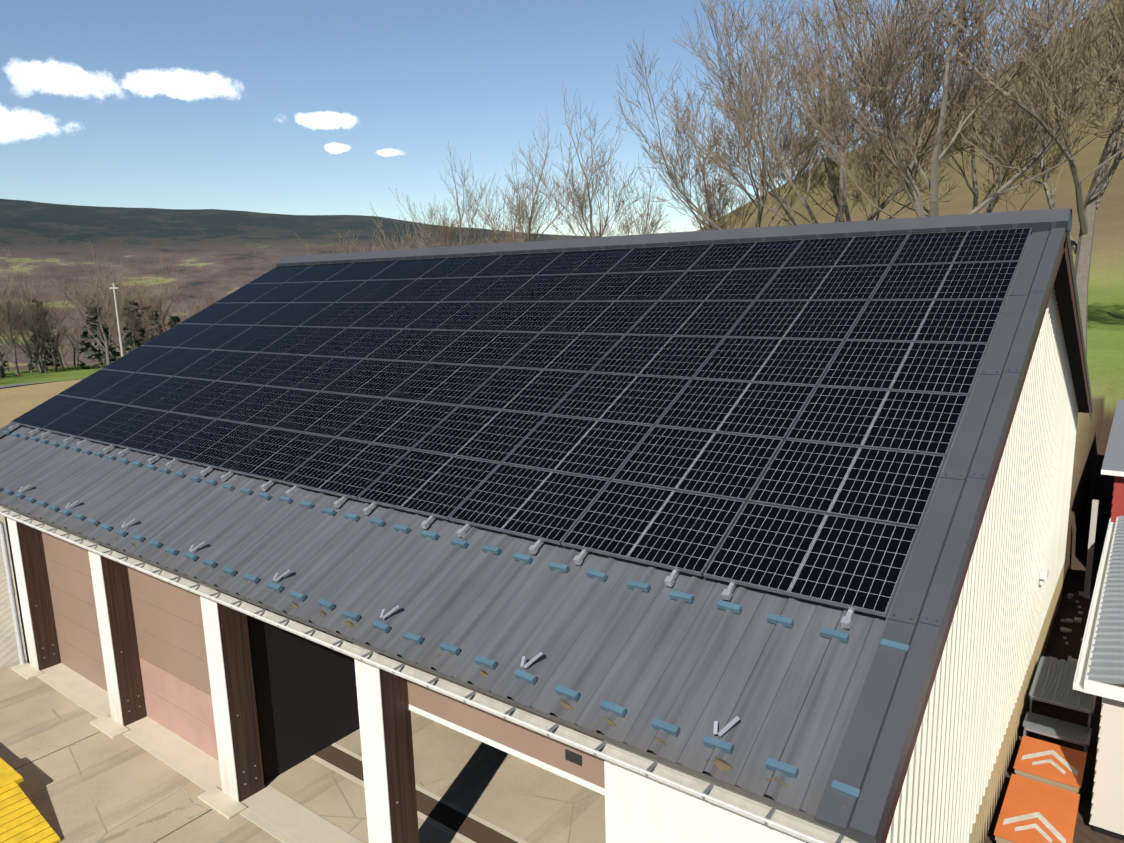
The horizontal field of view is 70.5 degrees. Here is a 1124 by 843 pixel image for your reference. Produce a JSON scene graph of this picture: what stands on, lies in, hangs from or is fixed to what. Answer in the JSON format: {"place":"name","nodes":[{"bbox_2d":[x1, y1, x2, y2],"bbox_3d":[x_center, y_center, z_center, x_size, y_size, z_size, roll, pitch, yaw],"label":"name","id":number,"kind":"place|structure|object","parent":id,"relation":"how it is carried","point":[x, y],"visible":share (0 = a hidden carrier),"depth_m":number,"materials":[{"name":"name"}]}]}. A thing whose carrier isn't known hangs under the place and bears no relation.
{"place":"outdoors","nodes":[
{"label":"outdoors","id":0,"kind":"place"},
{"bbox_2d":[0,378,84,387],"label":"road","id":1,"kind":"structure","parent":0,"point":[2,386],"depth_m":74.92,"materials":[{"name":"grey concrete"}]},
{"bbox_2d":[0,0,1104,236],"label":"sky","id":2,"kind":"structure","parent":0,"point":[289,107],"materials":[{"name":"blue"}]},
{"bbox_2d":[0,0,1123,842],"bbox_3d":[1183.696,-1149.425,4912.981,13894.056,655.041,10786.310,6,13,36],"label":"terrain","id":3,"kind":"structure","parent":0,"point":[218,254],"depth_m":173.02,"materials":[{"name":"brown soil"}]},
{"bbox_2d":[0,333,18,354],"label":"bare tree","id":4,"kind":"object","parent":3,"relation":"on","point":[4,344],"visible":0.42,"depth_m":146.87,"materials":[{"name":"brown plant"}]},
{"bbox_2d":[0,321,22,370],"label":"bare tree","id":5,"kind":"object","parent":3,"relation":"on","point":[8,347],"visible":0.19,"depth_m":158.61,"materials":[{"name":"brown plant"}]},
{"bbox_2d":[0,284,27,376],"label":"bare tree","id":6,"kind":"object","parent":3,"relation":"on","point":[19,330],"visible":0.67,"depth_m":134.83,"materials":[{"name":"brown plant"}]},
{"bbox_2d":[0,308,28,376],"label":"bare tree","id":7,"kind":"object","parent":3,"relation":"on","point":[1,362],"visible":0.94,"depth_m":132.26,"materials":[{"name":"brown plant"}]},
{"bbox_2d":[0,246,47,375],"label":"bare tree","id":8,"kind":"object","parent":3,"relation":"on","point":[7,314],"visible":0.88,"depth_m":133.09,"materials":[{"name":"brown plant"}]},
{"bbox_2d":[0,278,53,371],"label":"bare tree","id":9,"kind":"object","parent":3,"relation":"on","point":[30,363],"visible":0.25,"depth_m":142.94,"materials":[{"name":"brown plant"}]},
{"bbox_2d":[0,307,54,371],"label":"bare tree","id":10,"kind":"object","parent":3,"relation":"on","point":[30,332],"visible":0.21,"depth_m":146.73,"materials":[{"name":"brown plant"}]},
{"bbox_2d":[5,319,54,373],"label":"bare tree","id":11,"kind":"object","parent":3,"relation":"on","point":[31,352],"visible":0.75,"depth_m":137.84,"materials":[{"name":"brown plant"}]},
{"bbox_2d":[19,316,56,369],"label":"bare tree","id":12,"kind":"object","parent":3,"relation":"on","point":[36,368],"visible":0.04,"depth_m":154.03,"materials":[{"name":"brown plant"}]},
{"bbox_2d":[4,263,73,372],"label":"bare tree","id":13,"kind":"object","parent":3,"relation":"on","point":[36,327],"visible":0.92,"depth_m":137.34,"materials":[{"name":"brown plant"}]},
{"bbox_2d":[20,287,74,369],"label":"bare tree","id":14,"kind":"object","parent":3,"relation":"on","point":[58,352],"visible":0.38,"depth_m":145.85,"materials":[{"name":"brown plant"}]},
{"bbox_2d":[26,318,71,371],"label":"bare tree","id":15,"kind":"object","parent":3,"relation":"on","point":[53,354],"visible":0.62,"depth_m":141.30,"materials":[{"name":"brown plant"}]},
{"bbox_2d":[50,313,77,366],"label":"tree","id":16,"kind":"object","parent":3,"relation":"on","point":[68,350],"visible":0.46,"depth_m":268.53,"materials":[{"name":"brown plant"}]},
{"bbox_2d":[51,309,90,366],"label":"bare tree","id":17,"kind":"object","parent":3,"relation":"on","point":[74,324],"visible":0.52,"depth_m":160.56,"materials":[{"name":"brown plant"}]},
{"bbox_2d":[57,315,92,365],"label":"bare tree","id":18,"kind":"object","parent":3,"relation":"on","point":[71,338],"visible":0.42,"depth_m":163.16,"materials":[{"name":"brown plant"}]},
{"bbox_2d":[41,241,136,364],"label":"bare tree","id":19,"kind":"object","parent":3,"relation":"on","point":[83,304],"visible":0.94,"depth_m":134.43,"materials":[{"name":"brown plant"}]},
{"bbox_2d":[0,299,180,370],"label":"evergreen trees","id":20,"kind":"object","parent":3,"relation":"on","point":[99,355],"visible":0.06,"depth_m":144.36,"materials":[{"name":"green plant"}]},
{"bbox_2d":[64,267,140,349],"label":"bare tree","id":21,"kind":"object","parent":3,"relation":"on","point":[125,319],"visible":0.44,"depth_m":154.33,"materials":[{"name":"brown plant"}]},
{"bbox_2d":[99,320,129,352],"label":"bare tree","id":22,"kind":"object","parent":3,"relation":"on","point":[116,336],"visible":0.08,"depth_m":170.28,"materials":[{"name":"brown plant"}]},
{"bbox_2d":[109,283,123,356],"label":"power pole","id":23,"kind":"object","parent":3,"relation":"on","point":[118,321],"visible":0.94,"depth_m":81.34,"materials":[{"name":"grey concrete"}]},
{"bbox_2d":[83,252,158,348],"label":"bare tree","id":24,"kind":"object","parent":3,"relation":"on","point":[120,289],"visible":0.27,"depth_m":183.59,"materials":[{"name":"brown plant"}]},
{"bbox_2d":[102,314,142,342],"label":"bare tree","id":25,"kind":"object","parent":3,"relation":"on","point":[120,327],"visible":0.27,"depth_m":165.66,"materials":[{"name":"brown plant"}]},
{"bbox_2d":[104,310,146,352],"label":"bare tree","id":26,"kind":"object","parent":3,"relation":"on","point":[123,326],"visible":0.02,"depth_m":184.03,"materials":[{"name":"brown plant"}]},
{"bbox_2d":[98,294,153,354],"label":"bare tree","id":27,"kind":"object","parent":3,"relation":"on","point":[125,342],"visible":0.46,"depth_m":161.16,"materials":[{"name":"brown plant"}]},
{"bbox_2d":[106,284,153,347],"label":"bare tree","id":28,"kind":"object","parent":3,"relation":"on","point":[133,309],"visible":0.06,"depth_m":186.06,"materials":[{"name":"brown plant"}]},
{"bbox_2d":[111,306,149,349],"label":"bare tree","id":29,"kind":"object","parent":3,"relation":"on","point":[132,346],"visible":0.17,"depth_m":170.73,"materials":[{"name":"brown plant"}]},
{"bbox_2d":[0,659,282,842],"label":"concrete apron","id":30,"kind":"object","parent":3,"relation":"on","point":[84,780],"visible":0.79,"depth_m":12.23,"materials":[{"name":"brown concrete"}]},
{"bbox_2d":[0,758,60,842],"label":"yellow roller bench","id":31,"kind":"object","parent":30,"relation":"on","point":[22,820],"visible":0.98,"depth_m":11.18,"materials":[{"name":"paint"}]},
{"bbox_2d":[115,273,170,342],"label":"bare tree","id":32,"kind":"object","parent":3,"relation":"on","point":[145,304],"visible":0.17,"depth_m":187.34,"materials":[{"name":"brown plant"}]},
{"bbox_2d":[115,266,173,339],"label":"bare tree","id":33,"kind":"object","parent":3,"relation":"on","point":[136,288],"visible":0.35,"depth_m":184.94,"materials":[{"name":"brown plant"}]},
{"bbox_2d":[132,321,160,346],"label":"bare tree","id":34,"kind":"object","parent":3,"relation":"on","point":[146,334],"visible":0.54,"depth_m":171.72,"materials":[{"name":"brown plant"}]},
{"bbox_2d":[127,307,169,340],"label":"bare tree","id":35,"kind":"object","parent":3,"relation":"on","point":[162,330],"visible":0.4,"depth_m":169.11,"materials":[{"name":"brown plant"}]},
{"bbox_2d":[121,254,185,334],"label":"bare tree","id":36,"kind":"object","parent":3,"relation":"on","point":[154,303],"visible":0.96,"depth_m":179.02,"materials":[{"name":"brown plant"}]},
{"bbox_2d":[171,287,207,324],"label":"bare tree","id":37,"kind":"object","parent":3,"relation":"on","point":[189,308],"visible":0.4,"depth_m":218.80,"materials":[{"name":"brown plant"}]},
{"bbox_2d":[183,283,223,314],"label":"bare tree","id":38,"kind":"object","parent":3,"relation":"on","point":[204,302],"visible":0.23,"depth_m":180.94,"materials":[{"name":"brown plant"}]},
{"bbox_2d":[298,221,380,254],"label":"bare tree","id":39,"kind":"object","parent":3,"relation":"on","point":[346,246],"visible":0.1,"depth_m":75.37,"materials":[{"name":"brown plant"}]},
{"bbox_2d":[370,203,454,250],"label":"bare tree","id":40,"kind":"object","parent":3,"relation":"on","point":[392,238],"visible":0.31,"depth_m":70.26,"materials":[{"name":"brown plant"}]},
{"bbox_2d":[3,507,839,842],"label":"building","id":41,"kind":"structure","parent":3,"relation":"on","point":[229,711],"depth_m":11.96,"materials":[{"name":"white paint"}]},
{"bbox_2d":[0,507,857,842],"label":"gutter","id":42,"kind":"object","parent":41,"relation":"attached to","point":[776,819],"visible":1,"depth_m":7.53,"materials":[{"name":"silver metal"}]},
{"bbox_2d":[0,232,1091,826],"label":"roof sheet","id":43,"kind":"object","parent":41,"relation":"on","point":[698,666],"visible":0.31,"depth_m":8.27,"materials":[{"name":"grey metal"}]},
{"bbox_2d":[0,424,908,807],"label":"snow guards","id":44,"kind":"object","parent":43,"relation":"on","point":[708,740],"visible":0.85,"depth_m":8.40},
{"bbox_2d":[11,228,1031,616],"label":"solar panels","id":45,"kind":"object","parent":43,"relation":"on","point":[783,416],"visible":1,"depth_m":11.60,"materials":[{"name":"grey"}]},
{"bbox_2d":[0,208,1092,842],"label":"roof flashings","id":46,"kind":"object","parent":41,"relation":"on","point":[876,750],"visible":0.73,"depth_m":7.95,"materials":[{"name":"grey metal"}]},
{"bbox_2d":[886,286,1077,842],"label":"gable cladding","id":47,"kind":"structure","parent":41,"relation":"attached to","point":[1005,614],"depth_m":12.00,"materials":[{"name":"white paint"}]},
{"bbox_2d":[389,143,513,247],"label":"bare tree","id":48,"kind":"object","parent":3,"relation":"on","point":[470,205],"visible":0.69,"depth_m":66.86,"materials":[{"name":"brown plant"}]},
{"bbox_2d":[453,111,584,243],"bbox_3d":[-3.314,-15.314,62.983,9.798,17.291,9.745,-10,13,-38],"label":"bare tree","id":49,"kind":"object","parent":3,"relation":"on","point":[529,230],"visible":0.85,"depth_m":61.67,"materials":[{"name":"brown plant"}]},
{"bbox_2d":[524,85,668,238],"bbox_3d":[2.872,-15.405,58.864,10.258,18.201,10.314,-3,10,-9],"label":"bare tree","id":50,"kind":"object","parent":3,"relation":"on","point":[583,200],"visible":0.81,"depth_m":57.88,"materials":[{"name":"brown plant"}]},
{"bbox_2d":[580,200,623,236],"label":"bare tree","id":51,"kind":"object","parent":3,"relation":"on","point":[602,225],"visible":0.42,"depth_m":265.24,"materials":[{"name":"brown plant"}]},
{"bbox_2d":[612,198,647,235],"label":"bare tree","id":52,"kind":"object","parent":3,"relation":"on","point":[626,227],"visible":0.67,"depth_m":268.62,"materials":[{"name":"brown plant"}]},
{"bbox_2d":[689,204,708,229],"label":"bare tree","id":53,"kind":"object","parent":3,"relation":"on","point":[696,220],"visible":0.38,"depth_m":339.46,"materials":[{"name":"brown plant"}]},
{"bbox_2d":[643,92,786,230],"bbox_3d":[11.923,-16.425,61.135,10.314,18.201,10.258,-3,10,-8],"label":"bare tree","id":54,"kind":"object","parent":3,"relation":"on","point":[712,208],"visible":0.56,"depth_m":60.65,"materials":[{"name":"brown plant"}]},
{"bbox_2d":[703,195,728,219],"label":"bare tree","id":55,"kind":"object","parent":3,"relation":"on","point":[718,210],"visible":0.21,"depth_m":382.43,"materials":[{"name":"brown plant"}]},
{"bbox_2d":[727,187,745,208],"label":"bare tree","id":56,"kind":"object","parent":3,"relation":"on","point":[736,200],"visible":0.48,"depth_m":339.11,"materials":[{"name":"brown plant"}]},
{"bbox_2d":[612,0,862,229],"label":"bare tree","id":57,"kind":"object","parent":3,"relation":"on","point":[761,198],"visible":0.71,"depth_m":51.48,"materials":[{"name":"brown plant"}]},
{"bbox_2d":[664,0,1017,224],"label":"bare tree","id":58,"kind":"object","parent":3,"relation":"on","point":[842,190],"visible":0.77,"depth_m":43.04,"materials":[{"name":"brown plant"}]},
{"bbox_2d":[746,27,969,221],"bbox_3d":[20.961,-17.433,55.922,16.631,21.276,14.555,0,10,11],"label":"bare tree","id":59,"kind":"object","parent":3,"relation":"on","point":[835,201],"visible":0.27,"depth_m":54.67,"materials":[{"name":"brown plant"}]},
{"bbox_2d":[851,208,891,220],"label":"bare tree","id":60,"kind":"object","parent":3,"relation":"on","point":[880,217],"visible":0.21,"depth_m":100.01,"materials":[{"name":"brown plant"}]},
{"bbox_2d":[779,0,1123,218],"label":"bare tree","id":61,"kind":"object","parent":3,"relation":"on","point":[890,60],"visible":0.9,"depth_m":35.37,"materials":[{"name":"brown plant"}]},
{"bbox_2d":[843,0,1121,216],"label":"bare tree","id":62,"kind":"object","parent":3,"relation":"on","point":[992,203],"visible":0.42,"depth_m":48.50,"materials":[{"name":"brown plant"}]},
{"bbox_2d":[878,0,1123,355],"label":"bare tree","id":63,"kind":"object","parent":3,"relation":"on","point":[1082,248],"visible":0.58,"depth_m":35.86,"materials":[{"name":"brown plant"}]},
{"bbox_2d":[1018,58,1058,102],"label":"bare tree","id":64,"kind":"object","parent":3,"relation":"on","point":[1030,75],"visible":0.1,"depth_m":171.30,"materials":[{"name":"brown plant"}]},
{"bbox_2d":[994,400,1123,842],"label":"objects","id":65,"kind":"object","parent":3,"relation":"on","point":[1041,801],"visible":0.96,"depth_m":13.73,"materials":[{"name":"orange"}]},
{"bbox_2d":[1072,4,1123,133],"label":"bare tree","id":66,"kind":"object","parent":3,"relation":"on","point":[1102,122],"visible":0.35,"depth_m":42.22,"materials":[{"name":"brown plant"}]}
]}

